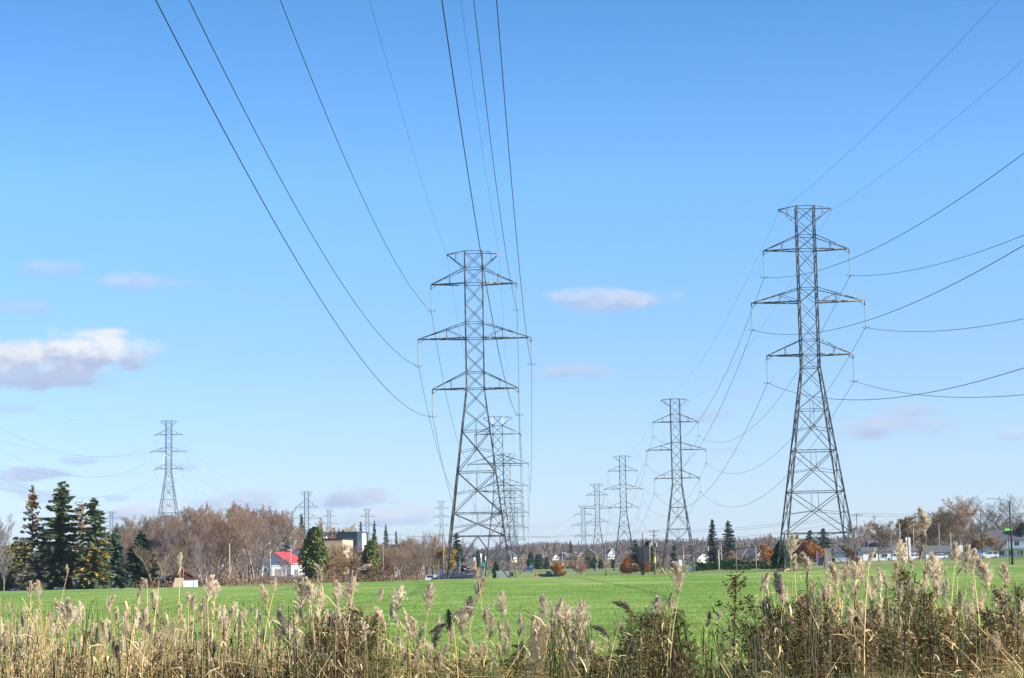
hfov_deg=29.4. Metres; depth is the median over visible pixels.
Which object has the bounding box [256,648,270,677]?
common reed
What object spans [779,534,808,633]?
common reed
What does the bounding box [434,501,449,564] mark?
lattice pylon
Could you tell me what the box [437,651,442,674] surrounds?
common reed
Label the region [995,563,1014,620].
common reed
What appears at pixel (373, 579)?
undergrowth
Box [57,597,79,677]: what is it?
common reed
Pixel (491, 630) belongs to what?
common reed
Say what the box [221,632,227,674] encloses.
common reed
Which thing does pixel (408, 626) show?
common reed
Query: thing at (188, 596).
common reed
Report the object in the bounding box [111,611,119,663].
common reed
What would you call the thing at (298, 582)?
common reed
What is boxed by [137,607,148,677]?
common reed
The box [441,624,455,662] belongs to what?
common reed
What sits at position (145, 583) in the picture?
common reed
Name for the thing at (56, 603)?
common reed
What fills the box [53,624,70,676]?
common reed
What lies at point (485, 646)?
common reed
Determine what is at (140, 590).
common reed
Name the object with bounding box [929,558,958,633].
common reed
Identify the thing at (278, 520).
bare tree
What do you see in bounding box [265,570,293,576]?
fence
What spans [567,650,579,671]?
common reed
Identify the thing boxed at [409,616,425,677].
common reed
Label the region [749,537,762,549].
bare tree
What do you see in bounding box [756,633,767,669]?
common reed
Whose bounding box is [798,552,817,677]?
common reed
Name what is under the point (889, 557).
parked car
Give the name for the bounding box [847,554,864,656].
common reed
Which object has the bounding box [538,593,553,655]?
common reed
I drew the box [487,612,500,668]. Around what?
common reed
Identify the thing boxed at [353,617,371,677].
common reed
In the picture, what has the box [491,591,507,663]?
common reed
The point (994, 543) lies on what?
leafy tree
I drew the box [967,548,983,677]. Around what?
common reed
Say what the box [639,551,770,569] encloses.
shrubbery
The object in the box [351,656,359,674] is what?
common reed
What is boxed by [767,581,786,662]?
common reed
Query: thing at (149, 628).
common reed
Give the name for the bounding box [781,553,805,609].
common reed
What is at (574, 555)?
shrubbery
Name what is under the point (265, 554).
birch tree
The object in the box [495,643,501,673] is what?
common reed
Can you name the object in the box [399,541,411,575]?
bare tree
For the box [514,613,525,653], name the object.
common reed
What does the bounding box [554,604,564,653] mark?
common reed
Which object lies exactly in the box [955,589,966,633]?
common reed
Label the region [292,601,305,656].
common reed
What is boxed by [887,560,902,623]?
common reed
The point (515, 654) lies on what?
dead weed
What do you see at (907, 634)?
dead weed
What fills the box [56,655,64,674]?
common reed
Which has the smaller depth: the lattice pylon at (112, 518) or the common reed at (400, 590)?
the common reed at (400, 590)
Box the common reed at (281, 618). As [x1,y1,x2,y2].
[276,609,290,676]
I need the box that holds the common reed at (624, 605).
[612,599,632,626]
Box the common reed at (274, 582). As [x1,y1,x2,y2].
[260,578,277,677]
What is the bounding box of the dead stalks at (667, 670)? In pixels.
[1,596,1023,677]
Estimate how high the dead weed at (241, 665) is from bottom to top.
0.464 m
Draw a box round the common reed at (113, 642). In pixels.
[111,635,121,674]
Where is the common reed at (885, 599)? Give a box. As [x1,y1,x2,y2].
[883,597,890,617]
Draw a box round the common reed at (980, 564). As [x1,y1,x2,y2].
[972,557,995,663]
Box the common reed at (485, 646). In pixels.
[481,641,487,675]
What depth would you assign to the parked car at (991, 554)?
530.64 m
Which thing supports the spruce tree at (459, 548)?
on the ground at (614, 578)
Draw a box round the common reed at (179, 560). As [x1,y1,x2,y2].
[154,552,185,663]
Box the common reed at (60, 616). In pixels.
[50,602,72,668]
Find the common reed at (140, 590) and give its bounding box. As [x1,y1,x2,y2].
[116,579,147,658]
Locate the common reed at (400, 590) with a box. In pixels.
[389,585,417,668]
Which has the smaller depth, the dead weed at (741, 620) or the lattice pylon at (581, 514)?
the dead weed at (741, 620)
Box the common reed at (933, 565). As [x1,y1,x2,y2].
[927,552,962,666]
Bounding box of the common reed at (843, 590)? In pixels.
[820,582,846,644]
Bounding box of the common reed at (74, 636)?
[70,633,92,676]
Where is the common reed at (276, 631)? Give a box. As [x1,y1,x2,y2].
[269,627,277,676]
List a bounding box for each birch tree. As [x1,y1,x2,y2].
[155,540,171,578]
[178,515,202,565]
[186,531,212,580]
[195,540,216,585]
[253,534,272,576]
[286,528,300,551]
[294,524,307,546]
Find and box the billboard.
[632,546,653,574]
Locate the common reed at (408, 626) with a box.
[403,618,411,670]
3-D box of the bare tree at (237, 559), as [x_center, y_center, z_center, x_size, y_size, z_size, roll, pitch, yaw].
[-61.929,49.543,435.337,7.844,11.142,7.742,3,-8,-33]
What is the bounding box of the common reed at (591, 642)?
[586,640,593,652]
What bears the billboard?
on the ground at (614, 578)
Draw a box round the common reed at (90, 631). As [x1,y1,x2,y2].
[80,628,98,677]
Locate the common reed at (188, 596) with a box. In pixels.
[184,592,191,669]
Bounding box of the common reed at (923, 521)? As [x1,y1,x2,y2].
[908,506,939,630]
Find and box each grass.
[0,666,384,677]
[23,557,1014,590]
[384,666,758,677]
[742,655,1023,677]
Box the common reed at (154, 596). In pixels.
[148,589,160,646]
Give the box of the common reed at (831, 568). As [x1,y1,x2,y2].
[822,561,841,616]
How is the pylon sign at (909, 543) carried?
on the ground at (614, 578)
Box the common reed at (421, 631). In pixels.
[417,622,425,677]
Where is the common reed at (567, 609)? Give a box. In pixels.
[557,602,574,676]
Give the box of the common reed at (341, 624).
[338,617,360,673]
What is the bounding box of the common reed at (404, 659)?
[400,649,409,677]
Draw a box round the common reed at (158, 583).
[149,579,159,667]
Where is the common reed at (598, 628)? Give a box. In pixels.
[591,625,607,655]
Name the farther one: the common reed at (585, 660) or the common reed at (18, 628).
the common reed at (18, 628)
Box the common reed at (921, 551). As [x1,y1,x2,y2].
[918,545,943,642]
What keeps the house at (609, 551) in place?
on the ground at (614, 578)
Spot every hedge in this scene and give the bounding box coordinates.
[695,561,716,571]
[716,559,735,569]
[732,563,771,569]
[741,560,766,564]
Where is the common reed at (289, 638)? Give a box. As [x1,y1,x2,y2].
[279,626,294,677]
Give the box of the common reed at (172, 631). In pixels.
[163,621,177,676]
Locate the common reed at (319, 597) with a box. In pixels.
[297,590,328,676]
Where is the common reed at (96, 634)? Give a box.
[87,627,99,677]
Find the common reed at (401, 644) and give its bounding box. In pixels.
[396,637,405,652]
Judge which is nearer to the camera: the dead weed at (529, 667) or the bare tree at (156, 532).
the dead weed at (529, 667)
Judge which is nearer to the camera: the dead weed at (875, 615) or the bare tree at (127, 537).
the dead weed at (875, 615)
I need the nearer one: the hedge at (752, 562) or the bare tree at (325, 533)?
the hedge at (752, 562)
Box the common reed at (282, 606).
[280,601,284,676]
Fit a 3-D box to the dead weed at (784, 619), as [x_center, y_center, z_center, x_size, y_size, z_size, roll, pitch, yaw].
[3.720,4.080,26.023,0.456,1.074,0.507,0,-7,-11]
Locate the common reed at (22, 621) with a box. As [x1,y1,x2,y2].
[13,616,30,671]
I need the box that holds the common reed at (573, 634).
[570,629,580,673]
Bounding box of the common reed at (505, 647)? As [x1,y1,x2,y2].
[503,644,508,668]
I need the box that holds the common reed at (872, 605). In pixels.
[858,595,875,670]
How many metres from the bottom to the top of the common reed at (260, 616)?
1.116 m
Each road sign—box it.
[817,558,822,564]
[1004,529,1009,564]
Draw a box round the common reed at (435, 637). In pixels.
[430,625,444,675]
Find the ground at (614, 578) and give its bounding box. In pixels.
[0,533,1023,677]
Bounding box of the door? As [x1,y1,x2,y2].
[275,569,281,575]
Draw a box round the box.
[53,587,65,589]
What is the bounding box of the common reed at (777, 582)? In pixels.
[752,570,784,673]
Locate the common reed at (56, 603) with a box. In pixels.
[54,598,70,671]
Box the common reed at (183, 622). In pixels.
[174,615,186,658]
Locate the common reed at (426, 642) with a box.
[420,638,432,674]
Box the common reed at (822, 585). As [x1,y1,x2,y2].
[821,583,844,626]
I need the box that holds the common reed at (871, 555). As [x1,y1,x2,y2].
[843,548,881,677]
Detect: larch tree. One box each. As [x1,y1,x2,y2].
[7,485,51,590]
[64,501,105,588]
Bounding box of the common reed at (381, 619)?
[373,607,385,675]
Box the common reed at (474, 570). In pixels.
[470,559,497,671]
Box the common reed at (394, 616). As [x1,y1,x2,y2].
[385,612,398,677]
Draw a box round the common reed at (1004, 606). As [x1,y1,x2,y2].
[1002,600,1017,655]
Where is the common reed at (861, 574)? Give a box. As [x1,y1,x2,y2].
[855,556,867,613]
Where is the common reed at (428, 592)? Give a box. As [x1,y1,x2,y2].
[421,583,436,677]
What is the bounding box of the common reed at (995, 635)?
[989,631,1002,677]
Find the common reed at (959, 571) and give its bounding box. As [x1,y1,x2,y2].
[954,567,964,641]
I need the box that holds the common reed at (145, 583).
[139,578,157,677]
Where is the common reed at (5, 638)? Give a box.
[1,631,9,650]
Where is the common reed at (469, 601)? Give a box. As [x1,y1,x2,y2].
[462,595,475,662]
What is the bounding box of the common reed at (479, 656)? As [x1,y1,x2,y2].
[476,646,481,660]
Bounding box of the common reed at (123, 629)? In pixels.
[121,622,127,675]
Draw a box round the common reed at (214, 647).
[209,639,217,675]
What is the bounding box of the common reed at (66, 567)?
[43,564,68,640]
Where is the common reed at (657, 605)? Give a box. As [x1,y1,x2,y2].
[643,594,666,633]
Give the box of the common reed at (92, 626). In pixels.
[89,622,107,673]
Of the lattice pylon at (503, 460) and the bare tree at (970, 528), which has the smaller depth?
the lattice pylon at (503, 460)
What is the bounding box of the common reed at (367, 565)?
[344,563,370,676]
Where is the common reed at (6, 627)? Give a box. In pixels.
[4,621,13,677]
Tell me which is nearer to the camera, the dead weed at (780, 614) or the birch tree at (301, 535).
the dead weed at (780, 614)
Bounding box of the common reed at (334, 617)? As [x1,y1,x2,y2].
[330,612,335,629]
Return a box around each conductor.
[3,451,215,505]
[155,0,501,543]
[189,0,498,531]
[280,0,499,514]
[441,0,525,555]
[473,0,524,522]
[496,0,531,512]
[572,245,1023,530]
[575,368,1022,549]
[579,153,1023,526]
[596,381,1023,547]
[599,319,1021,536]
[601,235,1023,523]
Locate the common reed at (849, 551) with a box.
[837,544,865,659]
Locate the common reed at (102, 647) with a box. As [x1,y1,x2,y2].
[99,636,104,663]
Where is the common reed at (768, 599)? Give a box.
[765,596,772,640]
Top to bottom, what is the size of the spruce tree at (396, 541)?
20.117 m
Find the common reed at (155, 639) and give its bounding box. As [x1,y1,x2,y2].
[147,631,158,652]
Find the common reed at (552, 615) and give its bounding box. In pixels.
[544,607,555,653]
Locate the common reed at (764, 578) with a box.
[752,571,770,664]
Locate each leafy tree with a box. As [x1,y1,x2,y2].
[315,555,342,581]
[327,543,358,575]
[328,550,356,581]
[329,522,372,540]
[340,545,362,576]
[381,559,396,575]
[382,548,409,580]
[426,546,456,573]
[549,561,567,576]
[619,555,638,575]
[639,562,651,572]
[720,551,739,559]
[758,544,773,563]
[792,545,809,566]
[796,539,824,563]
[865,515,900,561]
[896,515,925,545]
[909,512,965,544]
[923,495,978,544]
[968,535,986,550]
[983,536,1006,558]
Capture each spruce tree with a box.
[24,481,91,589]
[71,498,116,588]
[101,527,131,587]
[122,530,164,587]
[150,540,157,577]
[281,531,291,551]
[298,514,305,537]
[372,521,377,544]
[381,525,388,543]
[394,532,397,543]
[449,533,469,573]
[567,540,572,553]
[626,539,640,572]
[670,545,679,569]
[705,519,720,561]
[719,520,740,560]
[802,530,822,562]
[815,528,834,561]
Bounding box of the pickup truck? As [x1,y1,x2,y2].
[535,571,558,576]
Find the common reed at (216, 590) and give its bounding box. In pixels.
[210,582,221,677]
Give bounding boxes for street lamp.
[907,517,919,560]
[980,508,986,558]
[986,498,1013,563]
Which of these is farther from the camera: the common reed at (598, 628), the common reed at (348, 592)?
the common reed at (598, 628)
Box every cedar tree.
[297,527,331,582]
[360,540,382,581]
[475,550,480,568]
[492,561,498,577]
[526,551,534,568]
[534,553,543,568]
[544,557,548,568]
[584,557,591,568]
[591,557,597,568]
[598,559,603,568]
[640,541,657,571]
[770,540,792,569]
[1016,522,1023,536]
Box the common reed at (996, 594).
[990,586,1001,603]
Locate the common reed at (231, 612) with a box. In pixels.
[221,602,237,674]
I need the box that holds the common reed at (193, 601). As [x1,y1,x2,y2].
[186,593,197,677]
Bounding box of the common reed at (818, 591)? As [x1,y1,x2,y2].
[817,589,822,603]
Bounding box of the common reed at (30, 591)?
[19,580,43,667]
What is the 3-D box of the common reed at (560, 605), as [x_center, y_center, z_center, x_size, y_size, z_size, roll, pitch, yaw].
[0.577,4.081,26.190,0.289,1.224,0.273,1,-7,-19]
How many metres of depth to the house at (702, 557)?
892.11 m
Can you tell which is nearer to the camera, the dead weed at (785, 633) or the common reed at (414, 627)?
the common reed at (414, 627)
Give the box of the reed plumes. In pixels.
[1,571,1023,677]
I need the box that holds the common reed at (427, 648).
[425,645,434,676]
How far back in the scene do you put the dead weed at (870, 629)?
26.07 m
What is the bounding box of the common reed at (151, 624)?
[131,621,154,670]
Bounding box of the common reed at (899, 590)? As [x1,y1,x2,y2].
[895,581,904,666]
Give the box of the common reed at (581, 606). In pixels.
[571,599,590,660]
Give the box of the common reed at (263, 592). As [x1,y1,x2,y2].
[258,584,278,672]
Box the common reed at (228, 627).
[227,615,229,653]
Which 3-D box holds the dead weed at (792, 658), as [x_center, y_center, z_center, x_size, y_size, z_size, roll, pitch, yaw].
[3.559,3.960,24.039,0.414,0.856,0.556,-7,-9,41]
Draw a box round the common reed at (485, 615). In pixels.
[470,604,489,668]
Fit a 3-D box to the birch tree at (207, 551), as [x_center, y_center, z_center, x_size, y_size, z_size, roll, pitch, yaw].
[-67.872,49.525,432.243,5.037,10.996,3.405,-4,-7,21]
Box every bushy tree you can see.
[0,545,26,590]
[8,540,30,586]
[21,551,53,587]
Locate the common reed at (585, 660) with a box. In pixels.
[582,655,589,672]
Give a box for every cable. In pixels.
[387,516,1023,537]
[416,528,856,559]
[456,513,995,536]
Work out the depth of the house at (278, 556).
540.67 m
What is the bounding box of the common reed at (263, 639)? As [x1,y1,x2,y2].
[260,628,265,674]
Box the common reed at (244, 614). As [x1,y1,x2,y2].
[229,607,249,676]
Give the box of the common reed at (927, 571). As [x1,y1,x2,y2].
[918,562,929,609]
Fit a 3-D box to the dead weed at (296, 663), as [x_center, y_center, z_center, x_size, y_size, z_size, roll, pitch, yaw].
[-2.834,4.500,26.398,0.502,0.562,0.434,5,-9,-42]
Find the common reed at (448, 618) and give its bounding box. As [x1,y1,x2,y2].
[443,609,455,677]
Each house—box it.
[257,552,304,574]
[292,547,313,574]
[470,552,485,564]
[498,551,516,562]
[517,553,527,560]
[546,555,558,559]
[557,552,567,559]
[566,552,582,559]
[582,549,597,559]
[606,549,614,558]
[688,554,707,563]
[733,550,745,559]
[741,549,760,560]
[833,543,860,561]
[859,546,916,560]
[865,538,897,546]
[919,545,959,558]
[970,545,989,557]
[987,530,1023,557]
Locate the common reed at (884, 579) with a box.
[875,567,891,653]
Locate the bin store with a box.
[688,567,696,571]
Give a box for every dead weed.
[38,646,73,677]
[55,647,81,677]
[59,660,93,677]
[97,668,125,677]
[152,665,185,677]
[154,660,183,677]
[164,646,203,677]
[214,662,242,677]
[219,664,254,677]
[237,670,260,677]
[251,662,287,677]
[279,651,318,676]
[279,670,300,677]
[297,633,326,677]
[302,613,329,665]
[306,636,343,677]
[312,615,340,668]
[315,638,345,677]
[329,605,368,677]
[346,612,370,672]
[346,630,381,676]
[352,628,383,676]
[355,613,389,677]
[357,638,393,677]
[362,656,400,677]
[365,609,389,671]
[401,665,441,677]
[427,657,454,677]
[436,659,474,677]
[454,662,489,677]
[464,659,493,677]
[492,656,536,677]
[493,651,527,677]
[514,662,544,677]
[517,665,554,677]
[572,663,606,677]
[576,653,611,677]
[582,660,619,677]
[592,655,612,677]
[602,656,631,676]
[607,623,632,670]
[609,649,632,673]
[614,608,641,672]
[621,634,641,675]
[624,612,657,675]
[626,628,662,677]
[627,645,666,677]
[631,611,663,677]
[631,636,658,677]
[636,620,665,670]
[638,612,672,673]
[639,659,666,677]
[640,617,665,669]
[641,627,678,677]
[662,610,692,671]
[663,611,674,629]
[666,608,696,675]
[670,632,687,675]
[671,639,708,676]
[671,651,710,677]
[708,569,755,677]
[727,617,764,677]
[741,602,766,645]
[742,621,779,677]
[746,628,768,664]
[750,608,785,669]
[765,616,801,668]
[769,609,799,667]
[773,605,797,661]
[775,635,811,677]
[776,625,812,677]
[779,592,817,677]
[792,596,823,635]
[792,603,828,677]
[793,630,831,677]
[811,636,831,677]
[815,595,845,659]
[819,622,854,675]
[821,609,847,671]
[824,621,854,666]
[825,626,861,677]
[825,633,862,677]
[847,628,872,670]
[851,613,877,671]
[853,622,878,672]
[854,608,881,668]
[858,605,898,677]
[868,618,911,677]
[869,645,912,677]
[880,631,920,677]
[882,640,916,674]
[883,590,914,628]
[884,563,933,636]
[892,584,941,677]
[893,570,928,633]
[900,622,928,666]
[910,654,947,677]
[912,588,955,675]
[913,592,936,629]
[918,637,956,677]
[933,604,965,675]
[939,613,967,668]
[942,601,966,643]
[951,635,974,658]
[951,642,988,676]
[952,611,979,645]
[952,643,985,675]
[964,624,998,673]
[970,606,1009,673]
[974,616,1012,675]
[987,624,1020,677]
[990,585,1023,675]
[993,612,1023,670]
[993,639,1023,677]
[997,581,1023,659]
[998,597,1023,668]
[1001,613,1023,669]
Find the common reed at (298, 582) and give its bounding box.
[292,574,311,646]
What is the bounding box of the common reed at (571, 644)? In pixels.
[562,630,577,677]
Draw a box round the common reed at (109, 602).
[99,595,115,673]
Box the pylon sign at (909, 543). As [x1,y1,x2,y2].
[905,537,910,558]
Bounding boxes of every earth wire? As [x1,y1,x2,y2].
[369,0,496,457]
[461,5,517,476]
[586,0,998,498]
[598,64,1018,499]
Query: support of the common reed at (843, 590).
on the ground at (614, 578)
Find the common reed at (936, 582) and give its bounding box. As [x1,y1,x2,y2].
[917,573,939,649]
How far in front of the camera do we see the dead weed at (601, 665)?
26.39 m
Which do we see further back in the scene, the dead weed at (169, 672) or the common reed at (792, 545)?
the common reed at (792, 545)
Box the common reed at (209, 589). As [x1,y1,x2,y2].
[198,574,227,677]
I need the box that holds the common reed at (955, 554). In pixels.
[935,542,961,639]
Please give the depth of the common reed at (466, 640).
28.97 m
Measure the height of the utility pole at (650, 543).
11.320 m
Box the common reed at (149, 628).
[141,623,150,671]
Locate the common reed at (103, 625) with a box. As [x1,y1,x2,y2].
[91,618,106,677]
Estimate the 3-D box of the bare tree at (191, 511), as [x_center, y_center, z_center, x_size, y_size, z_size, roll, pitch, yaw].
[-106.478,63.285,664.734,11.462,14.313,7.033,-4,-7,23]
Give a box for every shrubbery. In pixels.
[479,548,631,569]
[487,555,621,569]
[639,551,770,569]
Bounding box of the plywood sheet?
[173,578,183,586]
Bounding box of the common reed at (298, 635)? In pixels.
[292,626,303,672]
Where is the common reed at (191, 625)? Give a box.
[188,621,193,664]
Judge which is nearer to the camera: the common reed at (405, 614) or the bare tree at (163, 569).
the common reed at (405, 614)
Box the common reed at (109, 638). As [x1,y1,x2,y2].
[108,630,118,673]
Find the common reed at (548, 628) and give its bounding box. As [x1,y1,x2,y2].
[540,623,549,669]
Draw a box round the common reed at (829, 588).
[826,584,855,665]
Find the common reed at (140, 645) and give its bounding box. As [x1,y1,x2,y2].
[138,639,150,677]
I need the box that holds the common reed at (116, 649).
[111,644,121,674]
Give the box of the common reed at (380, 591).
[361,587,383,677]
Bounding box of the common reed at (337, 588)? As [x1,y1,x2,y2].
[331,579,358,619]
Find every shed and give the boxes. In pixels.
[166,570,194,586]
[183,578,198,586]
[271,565,287,575]
[293,563,300,576]
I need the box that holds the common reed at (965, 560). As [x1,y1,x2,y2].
[953,544,972,659]
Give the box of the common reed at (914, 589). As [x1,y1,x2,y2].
[904,582,921,632]
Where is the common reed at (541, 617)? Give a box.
[530,614,547,675]
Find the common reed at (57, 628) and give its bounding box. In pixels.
[46,619,59,667]
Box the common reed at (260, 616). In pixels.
[248,613,268,675]
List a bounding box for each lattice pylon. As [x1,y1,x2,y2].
[104,512,117,543]
[150,420,186,526]
[293,491,320,532]
[323,510,337,531]
[358,509,376,539]
[417,250,535,578]
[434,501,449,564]
[467,416,528,577]
[490,454,527,573]
[497,488,526,568]
[505,507,527,558]
[574,506,594,555]
[583,484,611,564]
[605,456,642,570]
[646,398,706,572]
[748,205,869,570]
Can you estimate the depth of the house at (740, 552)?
892.71 m
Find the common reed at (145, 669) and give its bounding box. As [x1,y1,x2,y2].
[143,663,148,675]
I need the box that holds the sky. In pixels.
[0,0,1023,552]
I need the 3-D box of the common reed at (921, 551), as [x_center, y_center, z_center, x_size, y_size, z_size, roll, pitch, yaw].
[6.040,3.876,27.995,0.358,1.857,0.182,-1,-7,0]
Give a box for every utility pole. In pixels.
[229,543,229,585]
[269,543,270,576]
[442,534,443,573]
[649,530,656,574]
[735,537,736,569]
[851,513,858,556]
[890,520,891,560]
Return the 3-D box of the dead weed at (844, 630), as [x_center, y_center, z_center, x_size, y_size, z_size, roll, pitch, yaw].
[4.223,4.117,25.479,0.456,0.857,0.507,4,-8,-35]
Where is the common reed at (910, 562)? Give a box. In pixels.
[892,555,913,660]
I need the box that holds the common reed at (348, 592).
[340,576,361,671]
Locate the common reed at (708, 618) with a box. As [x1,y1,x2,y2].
[702,611,711,652]
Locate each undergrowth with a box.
[123,511,278,574]
[131,559,421,587]
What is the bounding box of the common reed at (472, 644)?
[470,640,474,666]
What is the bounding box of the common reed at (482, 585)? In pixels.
[465,577,486,647]
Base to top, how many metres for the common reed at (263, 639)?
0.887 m
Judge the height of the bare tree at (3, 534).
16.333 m
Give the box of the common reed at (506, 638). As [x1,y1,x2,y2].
[491,632,508,677]
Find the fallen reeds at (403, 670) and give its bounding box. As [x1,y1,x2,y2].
[0,624,1022,677]
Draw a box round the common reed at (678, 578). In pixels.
[659,561,686,673]
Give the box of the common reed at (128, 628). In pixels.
[126,621,132,663]
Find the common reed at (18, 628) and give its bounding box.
[4,621,21,675]
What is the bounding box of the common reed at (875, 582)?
[870,575,887,642]
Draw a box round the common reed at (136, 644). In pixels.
[135,637,141,661]
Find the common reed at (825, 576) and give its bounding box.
[824,572,853,630]
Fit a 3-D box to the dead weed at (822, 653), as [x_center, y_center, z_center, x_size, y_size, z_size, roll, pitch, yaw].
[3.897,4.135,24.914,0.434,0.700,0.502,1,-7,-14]
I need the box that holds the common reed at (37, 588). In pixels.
[33,580,53,675]
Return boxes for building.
[291,536,352,573]
[324,530,368,574]
[363,544,424,574]
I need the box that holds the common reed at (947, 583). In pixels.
[945,578,948,663]
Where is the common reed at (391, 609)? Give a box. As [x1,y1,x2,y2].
[385,596,395,673]
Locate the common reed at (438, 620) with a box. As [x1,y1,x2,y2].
[434,616,440,625]
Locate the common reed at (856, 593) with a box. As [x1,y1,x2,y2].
[851,584,858,629]
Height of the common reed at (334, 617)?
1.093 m
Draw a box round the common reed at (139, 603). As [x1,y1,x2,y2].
[129,596,140,631]
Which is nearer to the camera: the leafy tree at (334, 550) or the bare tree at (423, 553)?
the bare tree at (423, 553)
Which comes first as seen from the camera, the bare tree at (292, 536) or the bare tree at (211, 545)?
the bare tree at (211, 545)
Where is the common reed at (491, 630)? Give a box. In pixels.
[486,625,495,670]
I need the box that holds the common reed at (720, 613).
[707,609,723,658]
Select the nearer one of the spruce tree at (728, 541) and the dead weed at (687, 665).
the dead weed at (687, 665)
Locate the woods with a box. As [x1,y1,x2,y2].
[79,533,986,563]
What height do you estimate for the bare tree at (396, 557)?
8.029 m
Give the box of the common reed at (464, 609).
[444,605,473,673]
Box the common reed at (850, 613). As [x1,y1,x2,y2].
[845,605,859,676]
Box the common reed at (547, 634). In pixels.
[544,623,550,663]
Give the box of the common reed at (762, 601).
[760,599,772,649]
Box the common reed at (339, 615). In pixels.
[333,606,345,628]
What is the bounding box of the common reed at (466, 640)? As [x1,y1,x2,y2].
[464,636,470,659]
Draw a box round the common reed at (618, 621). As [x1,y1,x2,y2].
[595,619,619,676]
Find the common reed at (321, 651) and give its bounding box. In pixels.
[318,644,325,671]
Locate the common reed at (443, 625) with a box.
[428,623,447,667]
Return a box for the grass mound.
[997,554,1023,560]
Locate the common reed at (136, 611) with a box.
[126,604,138,677]
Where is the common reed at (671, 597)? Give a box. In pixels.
[667,593,675,666]
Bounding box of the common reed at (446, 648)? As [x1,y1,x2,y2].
[442,643,449,672]
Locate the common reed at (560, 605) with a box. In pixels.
[546,597,563,676]
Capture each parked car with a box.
[5,584,25,590]
[425,575,435,579]
[432,573,454,579]
[453,573,465,578]
[465,574,480,578]
[885,554,899,559]
[905,554,918,558]
[935,553,947,558]
[981,552,998,557]
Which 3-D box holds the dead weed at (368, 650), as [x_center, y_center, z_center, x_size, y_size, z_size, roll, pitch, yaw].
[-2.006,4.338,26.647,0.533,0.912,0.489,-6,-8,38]
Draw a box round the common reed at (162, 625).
[157,622,168,677]
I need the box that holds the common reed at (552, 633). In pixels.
[549,619,558,664]
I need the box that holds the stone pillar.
[823,548,831,567]
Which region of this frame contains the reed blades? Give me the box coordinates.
[0,567,1021,677]
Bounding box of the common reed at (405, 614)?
[398,607,413,676]
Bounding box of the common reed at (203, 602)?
[199,597,208,677]
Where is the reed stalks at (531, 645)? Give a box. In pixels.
[0,577,1023,677]
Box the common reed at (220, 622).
[215,614,225,677]
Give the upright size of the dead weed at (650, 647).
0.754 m
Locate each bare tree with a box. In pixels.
[0,513,14,569]
[0,552,14,590]
[71,577,80,587]
[108,525,134,557]
[119,516,136,531]
[119,519,133,542]
[120,523,132,545]
[120,528,142,558]
[128,520,147,539]
[130,517,157,540]
[133,544,158,587]
[137,520,180,575]
[141,514,172,537]
[146,531,178,572]
[147,523,180,548]
[151,521,186,567]
[152,524,185,574]
[152,546,167,578]
[158,545,187,575]
[160,526,191,560]
[160,558,167,580]
[162,513,184,539]
[164,523,185,572]
[169,544,193,571]
[171,514,180,535]
[176,509,192,542]
[177,533,214,575]
[178,523,190,570]
[181,518,219,578]
[182,504,207,519]
[184,512,205,532]
[184,512,217,534]
[185,551,210,577]
[186,519,207,575]
[188,512,212,563]
[189,527,228,578]
[191,538,213,584]
[195,502,212,515]
[197,508,233,553]
[201,518,226,572]
[202,515,230,572]
[204,507,247,584]
[206,535,239,581]
[214,510,279,583]
[215,530,245,582]
[222,538,251,578]
[224,516,254,571]
[225,507,238,543]
[231,549,251,579]
[232,503,256,551]
[233,517,271,577]
[236,507,257,568]
[238,508,267,533]
[240,545,264,578]
[246,549,268,584]
[249,505,278,542]
[250,519,285,581]
[254,511,286,574]
[255,505,283,546]
[258,508,296,552]
[258,509,282,550]
[272,516,294,551]
[276,554,293,581]
[283,515,303,541]
[314,517,337,537]
[379,547,394,572]
[380,548,398,574]
[382,550,395,578]
[384,545,407,580]
[396,547,412,567]
[396,551,414,571]
[396,556,410,575]
[399,539,417,560]
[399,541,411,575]
[403,545,435,579]
[406,547,421,576]
[408,558,421,577]
[409,551,432,579]
[410,531,441,574]
[414,538,430,579]
[422,538,445,574]
[457,538,474,571]
[520,545,529,552]
[527,542,535,557]
[553,541,560,554]
[561,542,568,552]
[569,559,588,576]
[655,545,665,564]
[658,541,665,551]
[664,544,675,557]
[671,545,682,558]
[676,546,687,562]
[699,545,705,553]
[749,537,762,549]
[759,534,774,548]
[766,535,779,548]
[836,521,860,542]
[848,520,876,546]
[861,531,878,546]
[915,534,927,552]
[922,532,937,545]
[940,509,963,544]
[954,493,1023,538]
[954,521,986,549]
[963,517,980,541]
[976,527,985,541]
[1004,519,1023,529]
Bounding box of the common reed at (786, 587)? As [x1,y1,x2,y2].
[773,586,788,641]
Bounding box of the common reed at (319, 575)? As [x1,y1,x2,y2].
[302,563,324,677]
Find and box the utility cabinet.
[495,571,508,577]
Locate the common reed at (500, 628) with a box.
[492,618,503,674]
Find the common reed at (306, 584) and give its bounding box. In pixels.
[299,576,318,674]
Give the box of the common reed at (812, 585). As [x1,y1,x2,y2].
[795,581,814,653]
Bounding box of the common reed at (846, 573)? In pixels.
[831,561,851,655]
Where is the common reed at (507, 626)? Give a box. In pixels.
[503,620,516,653]
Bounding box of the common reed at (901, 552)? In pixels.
[891,538,909,613]
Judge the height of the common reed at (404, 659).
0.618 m
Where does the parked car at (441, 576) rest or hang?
on the road
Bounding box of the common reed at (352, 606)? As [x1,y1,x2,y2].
[345,598,355,622]
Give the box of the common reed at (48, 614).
[35,610,50,676]
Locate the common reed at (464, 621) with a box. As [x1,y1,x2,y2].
[455,605,473,674]
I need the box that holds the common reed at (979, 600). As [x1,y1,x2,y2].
[971,593,985,628]

